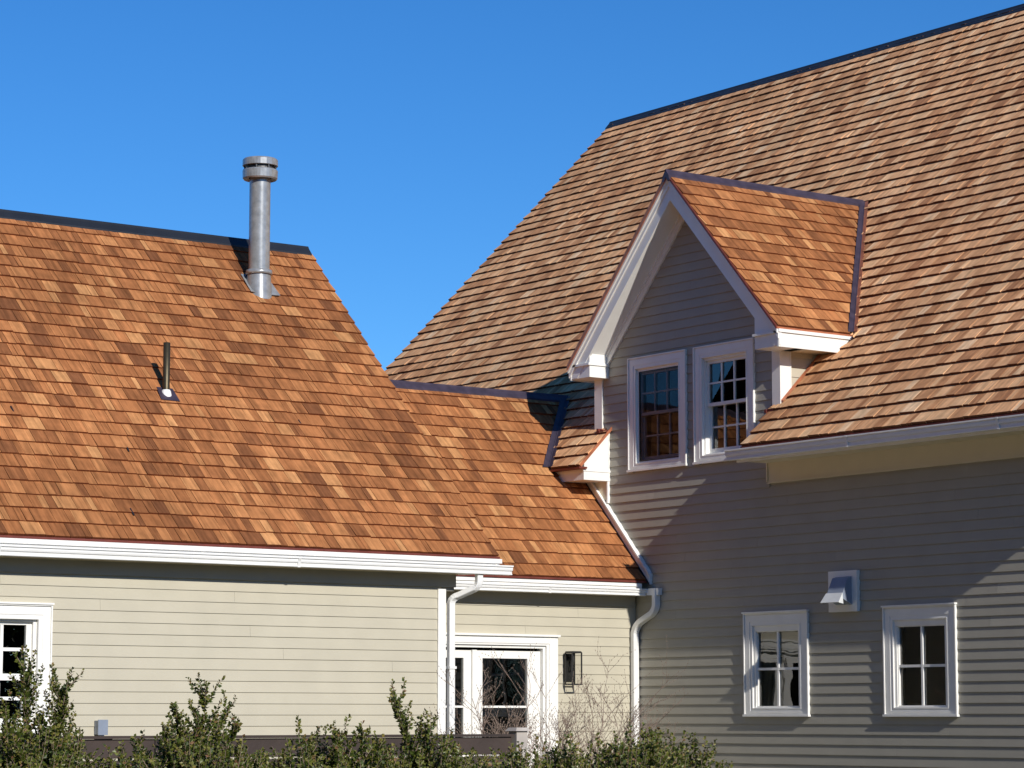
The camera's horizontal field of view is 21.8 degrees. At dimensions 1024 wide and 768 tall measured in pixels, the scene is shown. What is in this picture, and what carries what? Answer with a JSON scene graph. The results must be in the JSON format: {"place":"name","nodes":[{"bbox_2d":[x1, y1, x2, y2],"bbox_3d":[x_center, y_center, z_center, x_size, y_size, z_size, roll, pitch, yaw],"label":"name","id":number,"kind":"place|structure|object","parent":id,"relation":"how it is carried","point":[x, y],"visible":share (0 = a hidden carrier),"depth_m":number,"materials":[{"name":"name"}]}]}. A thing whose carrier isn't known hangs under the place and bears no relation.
{"place":"outdoors","nodes":[
{"label":"outdoors","id":0,"kind":"place"},
{"bbox_2d":[0,0,1023,370],"label":"sky","id":1,"kind":"structure","parent":0,"point":[408,139],"materials":[{"name":"blue"}]},
{"label":"ground","id":2,"kind":"structure","parent":0,"visible":0},
{"bbox_2d":[0,712,69,767],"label":"hedge shrub","id":3,"kind":"object","parent":2,"relation":"on","point":[16,751],"visible":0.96,"depth_m":12.29,"materials":[{"name":"green plant"}]},
{"bbox_2d":[0,645,107,767],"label":"hedge shrub","id":4,"kind":"object","parent":2,"relation":"on","point":[65,741],"visible":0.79,"depth_m":12.62,"materials":[{"name":"green plant"}]},
{"bbox_2d":[70,729,177,767],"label":"hedge shrub","id":5,"kind":"object","parent":2,"relation":"on","point":[112,762],"visible":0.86,"depth_m":12.74,"materials":[{"name":"green plant"}]},
{"bbox_2d":[112,672,272,767],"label":"hedge shrub","id":6,"kind":"object","parent":2,"relation":"on","point":[194,746],"visible":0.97,"depth_m":12.96,"materials":[{"name":"green plant"}]},
{"bbox_2d":[0,209,513,760],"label":"wing","id":7,"kind":"structure","parent":2,"relation":"on","point":[270,515],"depth_m":25.04,"materials":[{"name":"brown wood"}]},
{"bbox_2d":[0,602,54,732],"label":"window","id":8,"kind":"structure","parent":7,"relation":"in","point":[30,624],"depth_m":23.08,"materials":[{"name":"white paint"}]},
{"bbox_2d":[94,720,107,734],"bbox_3d":[-3.599,3.006,23.301,0.095,0.133,0.082,5,-9,-36],"label":"outlet box","id":9,"kind":"object","parent":7,"relation":"attached to","point":[100,727],"visible":1,"depth_m":23.27,"materials":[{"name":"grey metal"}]},
{"bbox_2d":[157,342,179,401],"bbox_3d":[-3.310,-0.116,25.558,0.200,0.575,0.158,5,-9,-36],"label":"vent pipe","id":10,"kind":"object","parent":7,"relation":"on","point":[166,392],"visible":1,"depth_m":25.54,"materials":[{"name":"grey metal"}]},
{"bbox_2d":[241,156,279,298],"bbox_3d":[-2.651,-1.631,27.999,0.387,1.521,0.374,5,-9,-36],"label":"chimney flue","id":11,"kind":"object","parent":7,"relation":"on","point":[260,174],"visible":0.97,"depth_m":27.91,"materials":[{"name":"metal"}]},
{"bbox_2d":[446,574,482,755],"bbox_3d":[-0.462,3.174,25.519,0.369,2.720,0.110,-2,-7,17],"label":"downspout","id":12,"kind":"object","parent":7,"relation":"attached to","point":[476,586],"visible":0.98,"depth_m":25.61,"materials":[{"name":"white metal"}]},
{"bbox_2d":[0,734,513,767],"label":"board fence","id":13,"kind":"object","parent":2,"relation":"on","point":[481,744],"visible":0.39,"depth_m":18.52,"materials":[{"name":"grey wood"}]},
{"bbox_2d":[215,737,325,767],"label":"hedge shrub","id":14,"kind":"object","parent":2,"relation":"on","point":[284,763],"visible":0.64,"depth_m":13.24,"materials":[{"name":"green plant"}]},
{"bbox_2d":[268,714,401,767],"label":"hedge shrub","id":15,"kind":"object","parent":2,"relation":"on","point":[335,758],"visible":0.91,"depth_m":13.58,"materials":[{"name":"green plant"}]},
{"bbox_2d":[362,677,489,767],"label":"hedge shrub","id":16,"kind":"object","parent":2,"relation":"on","point":[428,757],"visible":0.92,"depth_m":13.81,"materials":[{"name":"green plant"}]},
{"bbox_2d":[461,742,552,767],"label":"hedge shrub","id":17,"kind":"object","parent":2,"relation":"on","point":[519,759],"visible":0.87,"depth_m":13.98,"materials":[{"name":"green plant"}]},
{"bbox_2d":[505,728,530,759],"bbox_3d":[0.045,3.301,19.653,0.140,1.515,0.140,5,-9,-36],"label":"gate post","id":18,"kind":"object","parent":2,"relation":"on","point":[520,735],"visible":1,"depth_m":19.70,"materials":[{"name":"white wood"}]},
{"bbox_2d":[389,379,652,767],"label":"link wing","id":19,"kind":"structure","parent":2,"relation":"on","point":[495,450],"depth_m":28.97,"materials":[{"name":"brown wood"}]},
{"bbox_2d":[446,650,470,756],"bbox_3d":[-0.770,3.793,27.593,0.860,2.065,0.045,5,-9,-36],"label":"door","id":20,"kind":"structure","parent":19,"relation":"in","point":[465,655],"depth_m":27.86,"materials":[{"name":"white paint"}]},
{"bbox_2d":[477,650,539,767],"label":"door","id":21,"kind":"structure","parent":19,"relation":"in","point":[532,686],"depth_m":28.32,"materials":[{"name":"white paint"}]},
{"bbox_2d":[564,651,581,684],"bbox_3d":[0.650,3.047,28.530,0.136,0.360,0.166,5,-9,-36],"label":"wall lantern","id":22,"kind":"object","parent":19,"relation":"attached to","point":[569,659],"depth_m":28.56,"materials":[{"name":"black metal"}]},
{"bbox_2d":[490,728,612,767],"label":"hedge shrub","id":23,"kind":"object","parent":2,"relation":"on","point":[564,761],"visible":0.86,"depth_m":14.33,"materials":[{"name":"green plant"}]},
{"bbox_2d":[429,635,688,766],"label":"bare shrub","id":24,"kind":"object","parent":2,"relation":"on","point":[564,719],"visible":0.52,"depth_m":24.24,"materials":[{"name":"brown plant"}]},
{"bbox_2d":[485,670,688,766],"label":"bare shrub","id":25,"kind":"object","parent":2,"relation":"on","point":[589,698],"visible":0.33,"depth_m":25.63,"materials":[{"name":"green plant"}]},
{"bbox_2d":[560,718,694,767],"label":"hedge shrub","id":26,"kind":"object","parent":2,"relation":"on","point":[621,756],"visible":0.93,"depth_m":14.49,"materials":[{"name":"green plant"}]},
{"bbox_2d":[612,722,732,767],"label":"hedge shrub","id":27,"kind":"object","parent":2,"relation":"on","point":[687,761],"visible":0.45,"depth_m":14.85,"materials":[{"name":"green plant"}]},
{"bbox_2d":[385,3,1023,767],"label":"house","id":28,"kind":"structure","parent":2,"relation":"on","point":[767,335],"depth_m":28.36,"materials":[{"name":"beige wood"}]},
{"bbox_2d":[631,588,661,746],"bbox_3d":[1.468,3.589,28.875,0.079,2.727,0.455,6,-9,-39],"label":"downspout","id":29,"kind":"object","parent":28,"relation":"attached to","point":[655,593],"visible":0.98,"depth_m":29.03,"materials":[{"name":"white metal"}]},
{"bbox_2d":[626,349,745,471],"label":"window","id":30,"kind":"structure","parent":28,"relation":"in","point":[657,412],"depth_m":29.29,"materials":[{"name":"white paint"}]},
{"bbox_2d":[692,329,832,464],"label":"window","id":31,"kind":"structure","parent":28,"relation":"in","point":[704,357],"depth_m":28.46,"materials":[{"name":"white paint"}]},
{"bbox_2d":[741,609,810,716],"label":"window","id":32,"kind":"structure","parent":28,"relation":"in","point":[776,665],"depth_m":27.50,"materials":[{"name":"white paint"}]},
{"bbox_2d":[820,570,859,611],"bbox_3d":[3.240,2.063,26.521,0.251,0.408,0.410,5,-9,-36],"label":"exhaust hood","id":33,"kind":"object","parent":28,"relation":"attached to","point":[842,594],"visible":1,"depth_m":26.46,"materials":[{"name":"white paint"}]},
{"bbox_2d":[881,602,959,716],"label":"window","id":34,"kind":"structure","parent":28,"relation":"in","point":[927,684],"depth_m":25.95,"materials":[{"name":"white paint"}]}
]}

